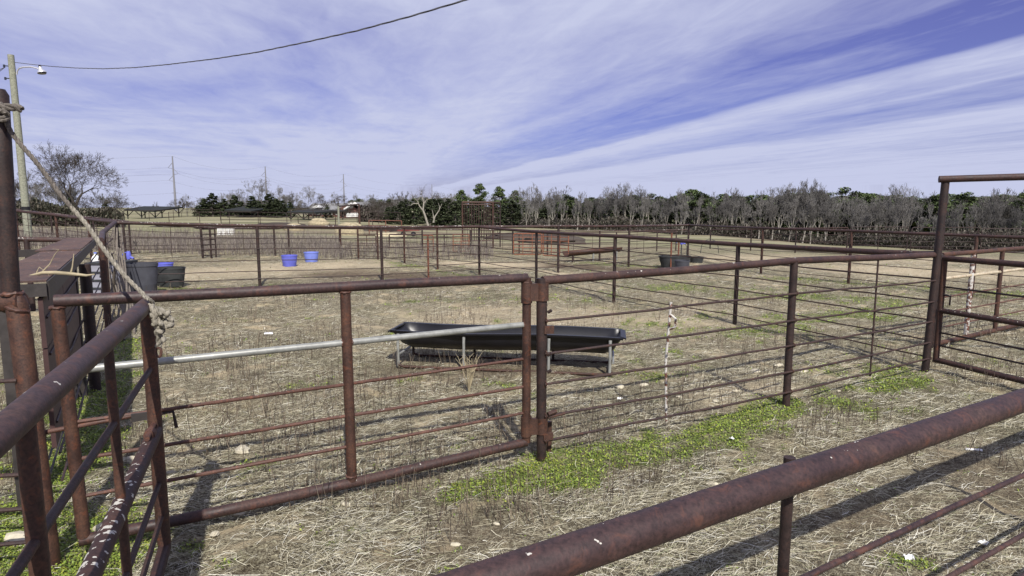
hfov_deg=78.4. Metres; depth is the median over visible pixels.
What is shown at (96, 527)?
stone
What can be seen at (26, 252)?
rail fence
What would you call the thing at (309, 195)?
bare tree
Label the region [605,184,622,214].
bare tree
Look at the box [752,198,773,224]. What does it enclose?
bare tree
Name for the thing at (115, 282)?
wire fence
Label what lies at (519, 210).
cedar tree
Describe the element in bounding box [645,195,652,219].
bare tree
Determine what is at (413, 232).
flat trailer
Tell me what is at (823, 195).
bare tree
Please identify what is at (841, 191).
pine tree
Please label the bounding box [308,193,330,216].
bare tree
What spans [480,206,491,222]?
cedar tree
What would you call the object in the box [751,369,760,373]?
stone
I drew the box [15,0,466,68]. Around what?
service cable
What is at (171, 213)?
pen fence
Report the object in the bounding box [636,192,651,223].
bare tree
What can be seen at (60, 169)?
bare tree
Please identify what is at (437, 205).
cedar tree
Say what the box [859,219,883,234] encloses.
cedar tree
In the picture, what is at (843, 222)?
cedar tree
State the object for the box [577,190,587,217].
bare tree
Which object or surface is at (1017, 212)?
bare tree
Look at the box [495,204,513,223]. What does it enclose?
cedar tree
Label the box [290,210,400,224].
pen fence
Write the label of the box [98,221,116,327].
pipe fence
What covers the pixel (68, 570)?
clover
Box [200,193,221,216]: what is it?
cedar tree
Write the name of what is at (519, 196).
bare tree
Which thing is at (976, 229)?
cedar tree
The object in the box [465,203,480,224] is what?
cedar tree
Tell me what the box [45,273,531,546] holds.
pipe gate
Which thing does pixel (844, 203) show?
bare tree
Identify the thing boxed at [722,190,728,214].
bare tree
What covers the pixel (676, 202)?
bare tree
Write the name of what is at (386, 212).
cedar tree
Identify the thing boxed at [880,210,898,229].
cedar tree
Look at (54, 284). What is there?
chute wall
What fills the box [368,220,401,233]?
pen fence
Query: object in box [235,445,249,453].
stone
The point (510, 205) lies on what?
cedar tree
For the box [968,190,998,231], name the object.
bare tree
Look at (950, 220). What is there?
bare tree
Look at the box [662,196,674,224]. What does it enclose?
bare tree
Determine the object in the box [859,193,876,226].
pine tree
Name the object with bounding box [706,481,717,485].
stone
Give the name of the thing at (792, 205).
bare tree
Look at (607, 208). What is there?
bare tree
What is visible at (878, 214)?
bare tree
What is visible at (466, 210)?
cedar tree
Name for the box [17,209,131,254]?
pipe fence
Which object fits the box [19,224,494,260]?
tall dead weeds
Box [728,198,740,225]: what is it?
bare tree
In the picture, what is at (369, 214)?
undergrowth
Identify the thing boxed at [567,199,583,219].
cedar tree
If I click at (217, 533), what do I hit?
stone
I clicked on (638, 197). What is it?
bare tree
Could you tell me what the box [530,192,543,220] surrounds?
bare tree
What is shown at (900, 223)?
cedar tree
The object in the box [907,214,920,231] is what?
cedar tree
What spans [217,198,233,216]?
cedar tree
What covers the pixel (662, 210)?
bare tree
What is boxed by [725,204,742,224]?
cedar tree
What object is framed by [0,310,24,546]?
pipe fence
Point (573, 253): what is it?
feed bunk
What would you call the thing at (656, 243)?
pipe fence
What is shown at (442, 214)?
cedar tree
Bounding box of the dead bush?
[455,353,481,391]
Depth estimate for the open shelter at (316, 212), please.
93.08 m
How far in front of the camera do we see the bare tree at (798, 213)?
104.94 m
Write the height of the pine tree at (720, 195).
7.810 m
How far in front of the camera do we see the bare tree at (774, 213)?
87.77 m
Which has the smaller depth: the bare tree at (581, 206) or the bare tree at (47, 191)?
the bare tree at (47, 191)
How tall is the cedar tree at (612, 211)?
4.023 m
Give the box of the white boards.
[378,233,402,235]
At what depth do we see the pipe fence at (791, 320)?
6.29 m
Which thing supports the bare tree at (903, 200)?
on the ground at (968, 462)
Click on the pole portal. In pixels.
(339, 217)
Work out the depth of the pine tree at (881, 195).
125.75 m
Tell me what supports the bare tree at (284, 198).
on the ground at (968, 462)
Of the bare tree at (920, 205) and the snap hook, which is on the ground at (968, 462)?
the bare tree at (920, 205)
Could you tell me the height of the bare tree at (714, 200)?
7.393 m
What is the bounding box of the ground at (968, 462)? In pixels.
[0,208,1023,575]
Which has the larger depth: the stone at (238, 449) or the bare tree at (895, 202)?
the bare tree at (895, 202)
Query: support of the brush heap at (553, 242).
on the ground at (968, 462)
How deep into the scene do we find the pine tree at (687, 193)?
130.76 m
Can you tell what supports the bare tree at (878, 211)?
on the ground at (968, 462)
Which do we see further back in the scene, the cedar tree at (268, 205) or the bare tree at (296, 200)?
the bare tree at (296, 200)
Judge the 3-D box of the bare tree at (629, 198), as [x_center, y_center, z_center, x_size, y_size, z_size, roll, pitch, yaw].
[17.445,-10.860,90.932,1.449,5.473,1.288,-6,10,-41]
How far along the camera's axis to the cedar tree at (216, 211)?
102.64 m
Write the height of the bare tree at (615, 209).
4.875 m
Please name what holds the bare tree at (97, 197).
on the ground at (968, 462)
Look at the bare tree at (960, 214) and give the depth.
100.31 m
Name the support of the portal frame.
on the ground at (968, 462)
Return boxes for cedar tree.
[195,198,211,216]
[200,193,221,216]
[213,202,226,216]
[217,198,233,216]
[225,195,241,216]
[243,196,261,215]
[257,193,278,217]
[268,198,283,217]
[279,200,289,215]
[283,202,296,216]
[322,205,333,217]
[381,207,392,223]
[387,206,404,224]
[395,201,405,216]
[396,199,413,224]
[405,198,425,224]
[413,199,428,222]
[419,198,438,224]
[421,199,440,225]
[429,198,446,225]
[433,201,451,225]
[438,199,457,225]
[445,200,467,225]
[448,201,470,224]
[460,205,473,224]
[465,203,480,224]
[468,200,480,222]
[479,201,503,224]
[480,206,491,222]
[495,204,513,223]
[495,206,510,223]
[501,200,524,224]
[509,205,525,224]
[518,201,532,219]
[533,208,542,219]
[540,200,556,219]
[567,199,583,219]
[586,204,600,221]
[605,206,617,217]
[628,204,646,221]
[645,206,661,221]
[649,197,661,219]
[659,197,685,223]
[674,201,696,226]
[705,202,730,225]
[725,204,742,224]
[741,200,767,226]
[766,204,783,232]
[772,203,795,232]
[782,210,819,236]
[801,212,824,235]
[826,208,856,235]
[829,200,854,236]
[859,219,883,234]
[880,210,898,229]
[887,217,910,230]
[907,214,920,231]
[915,201,933,235]
[923,214,951,232]
[972,217,1002,234]
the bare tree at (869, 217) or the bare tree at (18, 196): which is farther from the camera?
the bare tree at (869, 217)
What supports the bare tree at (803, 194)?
on the ground at (968, 462)
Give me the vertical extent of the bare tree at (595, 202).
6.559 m
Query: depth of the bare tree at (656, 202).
110.53 m
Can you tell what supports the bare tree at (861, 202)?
on the ground at (968, 462)
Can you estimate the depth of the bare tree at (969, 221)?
88.93 m
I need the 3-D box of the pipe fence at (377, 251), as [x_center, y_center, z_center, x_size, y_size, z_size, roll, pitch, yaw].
[-3.990,-1.592,23.179,0.480,1.592,8.957,-7,10,-43]
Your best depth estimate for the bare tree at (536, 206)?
104.50 m
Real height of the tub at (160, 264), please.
0.317 m
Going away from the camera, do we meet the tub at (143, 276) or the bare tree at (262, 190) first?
the tub at (143, 276)
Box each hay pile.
[283,223,304,230]
[308,218,329,224]
[335,222,362,234]
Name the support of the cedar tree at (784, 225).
on the ground at (968, 462)
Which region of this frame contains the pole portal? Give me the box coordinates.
[337,204,360,224]
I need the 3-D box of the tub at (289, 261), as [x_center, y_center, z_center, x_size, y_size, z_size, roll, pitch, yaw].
[-7.695,-0.946,21.717,0.543,0.383,0.543,0,7,0]
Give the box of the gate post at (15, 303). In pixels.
[0,89,61,569]
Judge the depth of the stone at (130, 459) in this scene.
5.31 m
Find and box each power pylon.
[168,156,176,210]
[261,167,266,195]
[340,174,346,202]
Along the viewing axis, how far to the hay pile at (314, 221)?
61.16 m
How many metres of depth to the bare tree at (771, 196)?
110.59 m
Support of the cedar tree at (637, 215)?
on the ground at (968, 462)
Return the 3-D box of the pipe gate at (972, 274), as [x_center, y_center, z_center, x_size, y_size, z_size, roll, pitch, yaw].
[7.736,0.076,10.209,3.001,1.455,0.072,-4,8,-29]
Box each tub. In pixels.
[122,251,134,259]
[126,262,157,291]
[157,266,185,286]
[158,262,173,266]
[281,255,297,266]
[303,251,318,261]
[674,260,689,266]
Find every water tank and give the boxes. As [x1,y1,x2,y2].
[658,255,690,267]
[690,256,703,262]
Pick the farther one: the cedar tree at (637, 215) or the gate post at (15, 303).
the cedar tree at (637, 215)
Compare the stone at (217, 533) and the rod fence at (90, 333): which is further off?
the rod fence at (90, 333)
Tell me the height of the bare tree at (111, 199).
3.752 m
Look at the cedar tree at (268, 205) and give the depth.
98.58 m
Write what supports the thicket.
on the ground at (968, 462)
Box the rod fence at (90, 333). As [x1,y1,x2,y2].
[46,252,103,480]
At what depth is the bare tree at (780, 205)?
107.29 m
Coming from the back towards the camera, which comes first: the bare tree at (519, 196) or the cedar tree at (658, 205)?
the cedar tree at (658, 205)
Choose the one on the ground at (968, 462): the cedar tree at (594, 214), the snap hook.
the cedar tree at (594, 214)
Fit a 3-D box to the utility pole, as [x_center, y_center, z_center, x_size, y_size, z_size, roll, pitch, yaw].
[-20.222,-5.676,26.492,1.747,8.002,0.340,0,7,0]
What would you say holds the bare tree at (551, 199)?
on the ground at (968, 462)
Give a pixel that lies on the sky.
(663, 97)
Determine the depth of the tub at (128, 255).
19.80 m
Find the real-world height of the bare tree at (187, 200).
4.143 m
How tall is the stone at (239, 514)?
0.032 m
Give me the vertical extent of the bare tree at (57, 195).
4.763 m
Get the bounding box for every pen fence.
[123,209,220,220]
[168,212,311,223]
[220,216,372,231]
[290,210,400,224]
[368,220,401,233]
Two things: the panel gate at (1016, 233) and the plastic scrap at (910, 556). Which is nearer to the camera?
the plastic scrap at (910, 556)
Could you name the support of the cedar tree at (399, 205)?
on the ground at (968, 462)
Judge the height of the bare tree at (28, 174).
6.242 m
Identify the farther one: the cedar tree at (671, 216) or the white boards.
the cedar tree at (671, 216)
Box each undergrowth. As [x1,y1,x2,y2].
[360,204,399,222]
[514,213,1023,251]
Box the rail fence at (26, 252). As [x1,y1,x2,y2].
[18,237,65,310]
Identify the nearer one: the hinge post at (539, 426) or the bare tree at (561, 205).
the hinge post at (539, 426)
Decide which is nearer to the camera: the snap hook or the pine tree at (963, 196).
the snap hook
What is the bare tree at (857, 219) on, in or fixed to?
on the ground at (968, 462)
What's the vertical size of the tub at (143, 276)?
0.716 m
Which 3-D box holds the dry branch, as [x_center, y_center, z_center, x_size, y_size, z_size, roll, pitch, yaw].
[-3.460,-0.167,4.768,0.573,0.262,0.028,0,7,0]
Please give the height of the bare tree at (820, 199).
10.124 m
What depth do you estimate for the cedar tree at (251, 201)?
100.79 m
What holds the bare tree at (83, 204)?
on the ground at (968, 462)
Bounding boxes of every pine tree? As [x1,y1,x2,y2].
[453,190,468,205]
[469,183,489,209]
[491,186,509,208]
[507,190,524,206]
[553,194,579,218]
[646,193,662,209]
[683,191,715,226]
[684,189,698,197]
[715,194,731,199]
[742,195,759,203]
[821,187,862,233]
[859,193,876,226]
[859,193,887,201]
[912,193,962,232]
[947,192,983,230]
[977,192,1022,230]
[1008,189,1023,227]
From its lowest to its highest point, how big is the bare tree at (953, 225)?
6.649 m
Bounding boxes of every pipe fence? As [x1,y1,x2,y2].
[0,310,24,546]
[16,209,117,260]
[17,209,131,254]
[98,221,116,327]
[114,221,689,285]
[122,225,687,259]
[339,228,477,269]
[389,231,676,252]
[434,388,1023,575]
[478,226,932,356]
[541,252,936,443]
[687,224,1023,297]
[709,227,848,254]
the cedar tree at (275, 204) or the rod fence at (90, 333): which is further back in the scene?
the cedar tree at (275, 204)
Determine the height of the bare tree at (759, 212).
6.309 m
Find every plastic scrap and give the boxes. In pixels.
[902,554,914,560]
[977,539,988,544]
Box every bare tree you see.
[15,171,34,198]
[15,174,76,202]
[15,182,54,200]
[25,139,128,208]
[30,177,82,205]
[33,182,59,203]
[48,182,76,205]
[53,178,79,205]
[65,194,107,209]
[90,187,108,206]
[90,196,141,214]
[99,192,123,206]
[165,198,192,216]
[180,193,192,215]
[225,188,249,200]
[241,179,272,201]
[275,186,288,216]
[288,191,294,215]
[288,194,302,214]
[296,186,322,215]
[296,202,310,214]
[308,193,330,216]
[330,195,354,215]
[360,195,381,203]
[366,206,384,213]
[367,199,386,208]
[396,191,406,202]
[407,187,434,225]
[432,203,441,222]
[434,192,451,199]
[510,189,530,205]
[519,196,535,224]
[523,184,545,216]
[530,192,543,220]
[533,191,540,217]
[543,187,560,220]
[545,193,554,228]
[548,185,570,219]
[558,195,568,222]
[571,198,577,217]
[574,192,581,229]
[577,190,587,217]
[581,196,592,229]
[592,190,605,219]
[596,201,610,224]
[599,186,624,216]
[600,195,613,217]
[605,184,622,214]
[613,183,629,215]
[613,200,618,222]
[621,184,628,216]
[623,185,646,212]
[628,195,637,223]
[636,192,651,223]
[641,193,651,216]
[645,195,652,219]
[649,192,661,218]
[650,202,662,221]
[653,195,670,221]
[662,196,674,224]
[669,190,690,223]
[671,188,681,223]
[674,201,688,233]
[679,194,685,222]
[682,192,695,223]
[683,197,718,222]
[688,195,703,234]
[703,203,717,227]
[708,193,718,211]
[715,197,733,233]
[718,188,737,224]
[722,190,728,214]
[726,190,738,225]
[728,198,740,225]
[734,190,750,225]
[739,203,754,237]
[740,195,750,223]
[746,195,771,237]
[751,189,764,219]
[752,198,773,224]
[761,187,796,207]
[765,198,778,238]
[766,183,799,231]
[771,187,803,232]
[779,185,787,226]
[781,183,806,233]
[781,194,799,241]
[791,178,817,226]
[795,182,827,237]
[797,181,825,223]
[799,194,816,242]
[807,202,820,243]
[811,185,835,218]
[813,185,833,237]
[816,197,835,241]
[818,190,855,236]
[819,195,860,233]
[830,203,857,236]
[840,199,860,226]
[841,202,868,229]
[843,203,873,228]
[847,194,870,233]
[850,199,872,229]
[858,198,877,242]
[862,193,901,228]
[867,197,887,228]
[870,197,885,246]
[881,201,907,244]
[882,185,907,227]
[883,190,919,230]
[888,183,915,225]
[897,184,919,227]
[901,206,912,228]
[906,187,920,206]
[909,201,930,235]
[911,195,930,231]
[923,192,951,225]
[926,199,936,232]
[945,204,963,232]
[951,207,962,230]
[953,201,965,229]
[960,203,979,230]
[961,200,978,230]
[967,188,1016,240]
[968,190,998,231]
[976,191,1003,230]
[976,198,1003,228]
[988,188,1015,229]
[993,203,1006,231]
[1005,205,1023,229]
[1013,207,1023,229]
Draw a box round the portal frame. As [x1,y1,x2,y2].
[921,173,1023,371]
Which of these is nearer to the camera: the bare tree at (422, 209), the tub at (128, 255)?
the tub at (128, 255)
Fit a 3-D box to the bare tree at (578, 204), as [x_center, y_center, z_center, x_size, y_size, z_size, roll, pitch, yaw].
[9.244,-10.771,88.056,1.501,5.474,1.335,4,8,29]
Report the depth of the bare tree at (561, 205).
90.97 m
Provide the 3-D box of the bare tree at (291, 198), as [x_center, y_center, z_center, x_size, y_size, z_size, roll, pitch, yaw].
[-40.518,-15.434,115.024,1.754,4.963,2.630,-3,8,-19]
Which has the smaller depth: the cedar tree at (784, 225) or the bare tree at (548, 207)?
the bare tree at (548, 207)
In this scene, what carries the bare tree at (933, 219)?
on the ground at (968, 462)
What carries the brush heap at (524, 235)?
on the ground at (968, 462)
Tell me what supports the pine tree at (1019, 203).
on the ground at (968, 462)
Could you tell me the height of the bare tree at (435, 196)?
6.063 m
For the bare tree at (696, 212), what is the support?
on the ground at (968, 462)
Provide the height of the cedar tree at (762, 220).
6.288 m
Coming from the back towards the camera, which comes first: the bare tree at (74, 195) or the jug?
the bare tree at (74, 195)
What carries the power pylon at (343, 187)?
on the ground at (968, 462)
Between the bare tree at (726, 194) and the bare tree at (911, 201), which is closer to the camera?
the bare tree at (911, 201)
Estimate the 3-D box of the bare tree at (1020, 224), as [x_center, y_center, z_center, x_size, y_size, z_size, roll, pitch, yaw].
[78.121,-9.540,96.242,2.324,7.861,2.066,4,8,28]
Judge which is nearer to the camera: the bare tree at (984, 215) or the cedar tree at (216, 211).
the bare tree at (984, 215)
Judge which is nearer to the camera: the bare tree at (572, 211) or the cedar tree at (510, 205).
the cedar tree at (510, 205)
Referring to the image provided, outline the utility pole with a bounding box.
[3,54,46,245]
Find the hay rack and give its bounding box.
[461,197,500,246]
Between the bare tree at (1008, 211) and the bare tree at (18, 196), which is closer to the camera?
the bare tree at (18, 196)
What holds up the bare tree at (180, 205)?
on the ground at (968, 462)
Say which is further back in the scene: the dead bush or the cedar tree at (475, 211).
the cedar tree at (475, 211)
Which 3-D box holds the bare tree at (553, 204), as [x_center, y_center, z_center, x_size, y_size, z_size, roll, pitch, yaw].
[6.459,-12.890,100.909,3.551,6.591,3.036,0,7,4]
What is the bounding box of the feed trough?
[388,322,625,375]
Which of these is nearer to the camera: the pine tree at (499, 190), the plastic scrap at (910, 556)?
the plastic scrap at (910, 556)
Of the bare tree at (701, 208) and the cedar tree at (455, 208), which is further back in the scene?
the bare tree at (701, 208)
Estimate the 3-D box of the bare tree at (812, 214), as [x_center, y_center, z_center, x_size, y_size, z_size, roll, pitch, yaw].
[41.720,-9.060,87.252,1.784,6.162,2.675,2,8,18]
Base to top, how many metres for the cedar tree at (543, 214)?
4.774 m
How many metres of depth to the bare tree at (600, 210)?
91.26 m
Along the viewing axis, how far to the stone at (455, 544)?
4.00 m
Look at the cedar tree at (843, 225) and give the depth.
108.86 m
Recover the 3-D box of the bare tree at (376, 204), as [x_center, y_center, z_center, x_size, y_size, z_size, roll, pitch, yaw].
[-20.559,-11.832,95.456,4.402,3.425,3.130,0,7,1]
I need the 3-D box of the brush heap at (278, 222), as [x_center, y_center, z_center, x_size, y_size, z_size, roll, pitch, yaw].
[-22.166,-6.040,59.715,5.603,0.420,3.842,0,7,0]
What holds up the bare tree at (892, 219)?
on the ground at (968, 462)
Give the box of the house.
[309,202,370,216]
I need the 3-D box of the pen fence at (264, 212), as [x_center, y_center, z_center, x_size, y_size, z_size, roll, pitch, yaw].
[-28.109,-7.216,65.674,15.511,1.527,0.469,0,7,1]
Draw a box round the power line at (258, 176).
[86,168,412,191]
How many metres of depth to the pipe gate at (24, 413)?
2.50 m
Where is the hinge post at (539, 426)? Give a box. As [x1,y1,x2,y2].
[521,278,565,461]
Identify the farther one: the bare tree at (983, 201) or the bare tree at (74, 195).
the bare tree at (983, 201)
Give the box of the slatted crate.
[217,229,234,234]
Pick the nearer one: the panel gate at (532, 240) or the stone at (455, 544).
the stone at (455, 544)
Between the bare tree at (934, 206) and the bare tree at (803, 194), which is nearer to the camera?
the bare tree at (803, 194)
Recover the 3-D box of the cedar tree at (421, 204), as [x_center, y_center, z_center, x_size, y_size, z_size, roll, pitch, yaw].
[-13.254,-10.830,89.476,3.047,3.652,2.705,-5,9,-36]
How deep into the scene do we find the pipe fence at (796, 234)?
31.32 m
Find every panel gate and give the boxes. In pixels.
[359,235,376,245]
[453,234,469,246]
[513,233,541,254]
[542,234,568,256]
[849,227,908,249]
[910,227,978,251]
[980,228,1023,251]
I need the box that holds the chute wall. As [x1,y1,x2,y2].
[0,237,95,506]
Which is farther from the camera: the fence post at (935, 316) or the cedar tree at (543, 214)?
the cedar tree at (543, 214)
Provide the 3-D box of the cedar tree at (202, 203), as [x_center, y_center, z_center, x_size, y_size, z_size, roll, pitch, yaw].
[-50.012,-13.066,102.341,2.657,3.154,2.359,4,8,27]
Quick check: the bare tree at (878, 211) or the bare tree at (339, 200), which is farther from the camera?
the bare tree at (339, 200)
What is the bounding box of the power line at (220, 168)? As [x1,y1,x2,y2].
[14,156,469,191]
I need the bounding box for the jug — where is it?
[91,252,98,261]
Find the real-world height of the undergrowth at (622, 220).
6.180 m
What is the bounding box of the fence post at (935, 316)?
[932,254,943,348]
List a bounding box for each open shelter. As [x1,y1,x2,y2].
[124,206,183,218]
[222,206,267,217]
[284,209,347,219]
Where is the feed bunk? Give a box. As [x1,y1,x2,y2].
[562,247,621,261]
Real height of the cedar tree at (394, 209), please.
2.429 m
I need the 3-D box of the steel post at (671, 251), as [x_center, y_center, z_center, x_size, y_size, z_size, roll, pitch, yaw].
[5.554,-1.268,21.918,0.075,1.295,0.060,0,7,0]
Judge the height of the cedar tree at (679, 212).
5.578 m
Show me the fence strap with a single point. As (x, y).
(669, 329)
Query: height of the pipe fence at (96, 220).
1.975 m
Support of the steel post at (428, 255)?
on the ground at (968, 462)
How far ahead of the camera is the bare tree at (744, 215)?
90.50 m
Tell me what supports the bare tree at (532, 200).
on the ground at (968, 462)
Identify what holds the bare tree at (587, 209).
on the ground at (968, 462)
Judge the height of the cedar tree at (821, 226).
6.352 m
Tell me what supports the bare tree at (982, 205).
on the ground at (968, 462)
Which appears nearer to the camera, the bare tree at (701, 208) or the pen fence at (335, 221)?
the pen fence at (335, 221)
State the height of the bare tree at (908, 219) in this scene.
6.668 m
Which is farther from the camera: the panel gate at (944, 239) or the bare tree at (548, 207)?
the bare tree at (548, 207)
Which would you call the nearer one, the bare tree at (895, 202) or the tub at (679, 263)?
the tub at (679, 263)
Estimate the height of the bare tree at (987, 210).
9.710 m
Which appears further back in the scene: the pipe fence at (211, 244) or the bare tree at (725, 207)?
the bare tree at (725, 207)
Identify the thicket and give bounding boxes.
[16,197,124,226]
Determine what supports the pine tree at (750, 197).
on the ground at (968, 462)
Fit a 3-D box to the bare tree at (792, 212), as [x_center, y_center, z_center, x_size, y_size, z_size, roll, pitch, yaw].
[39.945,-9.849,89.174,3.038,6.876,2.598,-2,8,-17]
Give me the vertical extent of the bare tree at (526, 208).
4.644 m
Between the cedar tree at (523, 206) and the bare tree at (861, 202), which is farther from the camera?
the bare tree at (861, 202)
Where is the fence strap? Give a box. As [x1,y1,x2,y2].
[664,302,676,422]
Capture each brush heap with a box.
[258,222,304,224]
[485,232,546,239]
[518,234,585,243]
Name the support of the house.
on the ground at (968, 462)
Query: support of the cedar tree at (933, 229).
on the ground at (968, 462)
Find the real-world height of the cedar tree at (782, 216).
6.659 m
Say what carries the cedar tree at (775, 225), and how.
on the ground at (968, 462)
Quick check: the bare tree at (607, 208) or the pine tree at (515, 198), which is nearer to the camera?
the bare tree at (607, 208)
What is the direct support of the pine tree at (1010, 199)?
on the ground at (968, 462)
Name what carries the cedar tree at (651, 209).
on the ground at (968, 462)
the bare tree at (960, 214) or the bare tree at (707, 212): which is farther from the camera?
the bare tree at (960, 214)
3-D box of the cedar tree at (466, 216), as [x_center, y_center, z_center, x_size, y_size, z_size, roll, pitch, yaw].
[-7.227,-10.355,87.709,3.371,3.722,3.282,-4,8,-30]
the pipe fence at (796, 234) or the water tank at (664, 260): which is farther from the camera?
the pipe fence at (796, 234)
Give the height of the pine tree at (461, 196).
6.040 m
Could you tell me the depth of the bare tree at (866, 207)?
96.39 m
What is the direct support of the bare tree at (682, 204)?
on the ground at (968, 462)
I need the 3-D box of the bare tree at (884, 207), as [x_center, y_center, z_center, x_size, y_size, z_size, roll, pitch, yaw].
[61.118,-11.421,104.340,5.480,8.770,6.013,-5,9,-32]
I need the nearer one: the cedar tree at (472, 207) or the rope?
the rope
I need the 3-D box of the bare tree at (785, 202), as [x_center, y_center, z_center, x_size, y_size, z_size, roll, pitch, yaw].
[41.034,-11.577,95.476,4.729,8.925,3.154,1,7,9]
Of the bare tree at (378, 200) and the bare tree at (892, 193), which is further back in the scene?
the bare tree at (378, 200)
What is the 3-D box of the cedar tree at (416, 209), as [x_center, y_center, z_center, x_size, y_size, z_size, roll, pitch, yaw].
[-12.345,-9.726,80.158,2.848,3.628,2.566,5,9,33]
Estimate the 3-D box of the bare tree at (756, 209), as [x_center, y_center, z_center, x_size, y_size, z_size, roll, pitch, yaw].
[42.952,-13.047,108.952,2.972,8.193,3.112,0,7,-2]
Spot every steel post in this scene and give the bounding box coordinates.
[427,235,428,277]
[670,233,672,266]
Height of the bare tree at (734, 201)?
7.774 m
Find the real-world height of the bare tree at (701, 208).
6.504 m
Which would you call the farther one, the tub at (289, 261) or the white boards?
the white boards
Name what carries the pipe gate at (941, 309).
attached to the portal frame
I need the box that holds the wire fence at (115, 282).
[107,227,135,340]
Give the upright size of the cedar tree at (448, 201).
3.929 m
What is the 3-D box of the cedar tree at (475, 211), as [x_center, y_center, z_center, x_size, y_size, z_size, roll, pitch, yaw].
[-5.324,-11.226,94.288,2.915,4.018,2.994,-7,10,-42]
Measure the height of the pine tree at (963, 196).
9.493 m
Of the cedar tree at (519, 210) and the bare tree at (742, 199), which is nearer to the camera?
the cedar tree at (519, 210)
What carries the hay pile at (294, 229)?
on the ground at (968, 462)
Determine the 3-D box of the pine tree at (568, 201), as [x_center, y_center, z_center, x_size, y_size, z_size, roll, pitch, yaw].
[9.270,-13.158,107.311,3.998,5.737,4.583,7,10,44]
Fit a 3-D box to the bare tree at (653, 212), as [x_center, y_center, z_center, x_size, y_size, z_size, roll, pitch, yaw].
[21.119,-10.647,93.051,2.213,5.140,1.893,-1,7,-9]
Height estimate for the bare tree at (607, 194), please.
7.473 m
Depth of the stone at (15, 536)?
4.03 m
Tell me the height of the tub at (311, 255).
0.371 m
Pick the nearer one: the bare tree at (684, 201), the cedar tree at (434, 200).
the cedar tree at (434, 200)
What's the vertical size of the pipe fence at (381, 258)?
1.910 m
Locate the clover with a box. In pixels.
[0,256,1023,575]
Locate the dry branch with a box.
[31,249,94,276]
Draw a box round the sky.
[0,0,1023,207]
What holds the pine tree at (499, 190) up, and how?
on the ground at (968, 462)
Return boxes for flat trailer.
[389,230,419,235]
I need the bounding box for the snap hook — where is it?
[154,343,162,357]
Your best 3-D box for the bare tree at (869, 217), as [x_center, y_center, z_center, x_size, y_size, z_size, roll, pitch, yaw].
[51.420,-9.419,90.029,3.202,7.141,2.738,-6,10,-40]
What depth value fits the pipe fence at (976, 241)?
17.44 m
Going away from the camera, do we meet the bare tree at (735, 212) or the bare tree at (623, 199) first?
the bare tree at (735, 212)
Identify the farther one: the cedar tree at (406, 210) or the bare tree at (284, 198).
the bare tree at (284, 198)
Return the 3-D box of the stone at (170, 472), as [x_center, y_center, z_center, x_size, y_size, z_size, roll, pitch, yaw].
[-2.767,1.495,5.095,0.083,0.033,0.048,0,7,0]
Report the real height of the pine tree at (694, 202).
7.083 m
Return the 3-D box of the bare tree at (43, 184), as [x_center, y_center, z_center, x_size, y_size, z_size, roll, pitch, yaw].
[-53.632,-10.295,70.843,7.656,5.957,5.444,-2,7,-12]
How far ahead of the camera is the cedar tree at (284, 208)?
103.85 m
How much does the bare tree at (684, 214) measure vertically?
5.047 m
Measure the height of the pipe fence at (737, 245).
1.621 m
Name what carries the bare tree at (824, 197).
on the ground at (968, 462)
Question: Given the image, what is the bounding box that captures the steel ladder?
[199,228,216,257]
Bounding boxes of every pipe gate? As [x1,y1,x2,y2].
[0,298,170,575]
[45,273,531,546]
[932,255,1023,383]
[941,246,1023,344]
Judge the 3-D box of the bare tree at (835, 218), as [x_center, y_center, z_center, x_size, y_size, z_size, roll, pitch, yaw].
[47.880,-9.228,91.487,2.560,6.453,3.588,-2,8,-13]
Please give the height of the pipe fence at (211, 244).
1.770 m
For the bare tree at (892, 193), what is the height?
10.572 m
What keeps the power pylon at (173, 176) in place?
on the ground at (968, 462)
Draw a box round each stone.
[3,531,24,546]
[92,522,101,530]
[123,456,134,463]
[166,470,175,474]
[210,531,219,536]
[232,512,244,516]
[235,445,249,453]
[450,542,460,545]
[616,384,623,388]
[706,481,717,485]
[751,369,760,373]
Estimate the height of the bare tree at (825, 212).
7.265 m
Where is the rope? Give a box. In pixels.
[0,102,173,347]
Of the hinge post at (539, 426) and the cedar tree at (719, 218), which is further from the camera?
the cedar tree at (719, 218)
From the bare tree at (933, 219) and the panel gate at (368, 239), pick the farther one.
the bare tree at (933, 219)
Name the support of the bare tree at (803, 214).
on the ground at (968, 462)
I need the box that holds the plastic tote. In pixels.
[84,260,137,292]
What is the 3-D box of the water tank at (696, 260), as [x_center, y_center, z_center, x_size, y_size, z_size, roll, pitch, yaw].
[7.168,-1.101,24.418,0.581,0.228,0.523,0,7,0]
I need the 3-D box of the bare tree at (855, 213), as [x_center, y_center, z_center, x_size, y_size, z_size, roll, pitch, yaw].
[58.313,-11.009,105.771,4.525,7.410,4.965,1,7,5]
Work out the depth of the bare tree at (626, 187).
108.27 m
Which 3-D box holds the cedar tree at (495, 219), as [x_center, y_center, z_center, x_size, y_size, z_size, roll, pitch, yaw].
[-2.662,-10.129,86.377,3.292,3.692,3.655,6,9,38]
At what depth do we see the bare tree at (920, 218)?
89.97 m
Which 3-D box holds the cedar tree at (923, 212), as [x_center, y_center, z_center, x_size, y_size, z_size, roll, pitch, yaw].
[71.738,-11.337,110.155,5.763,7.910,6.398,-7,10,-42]

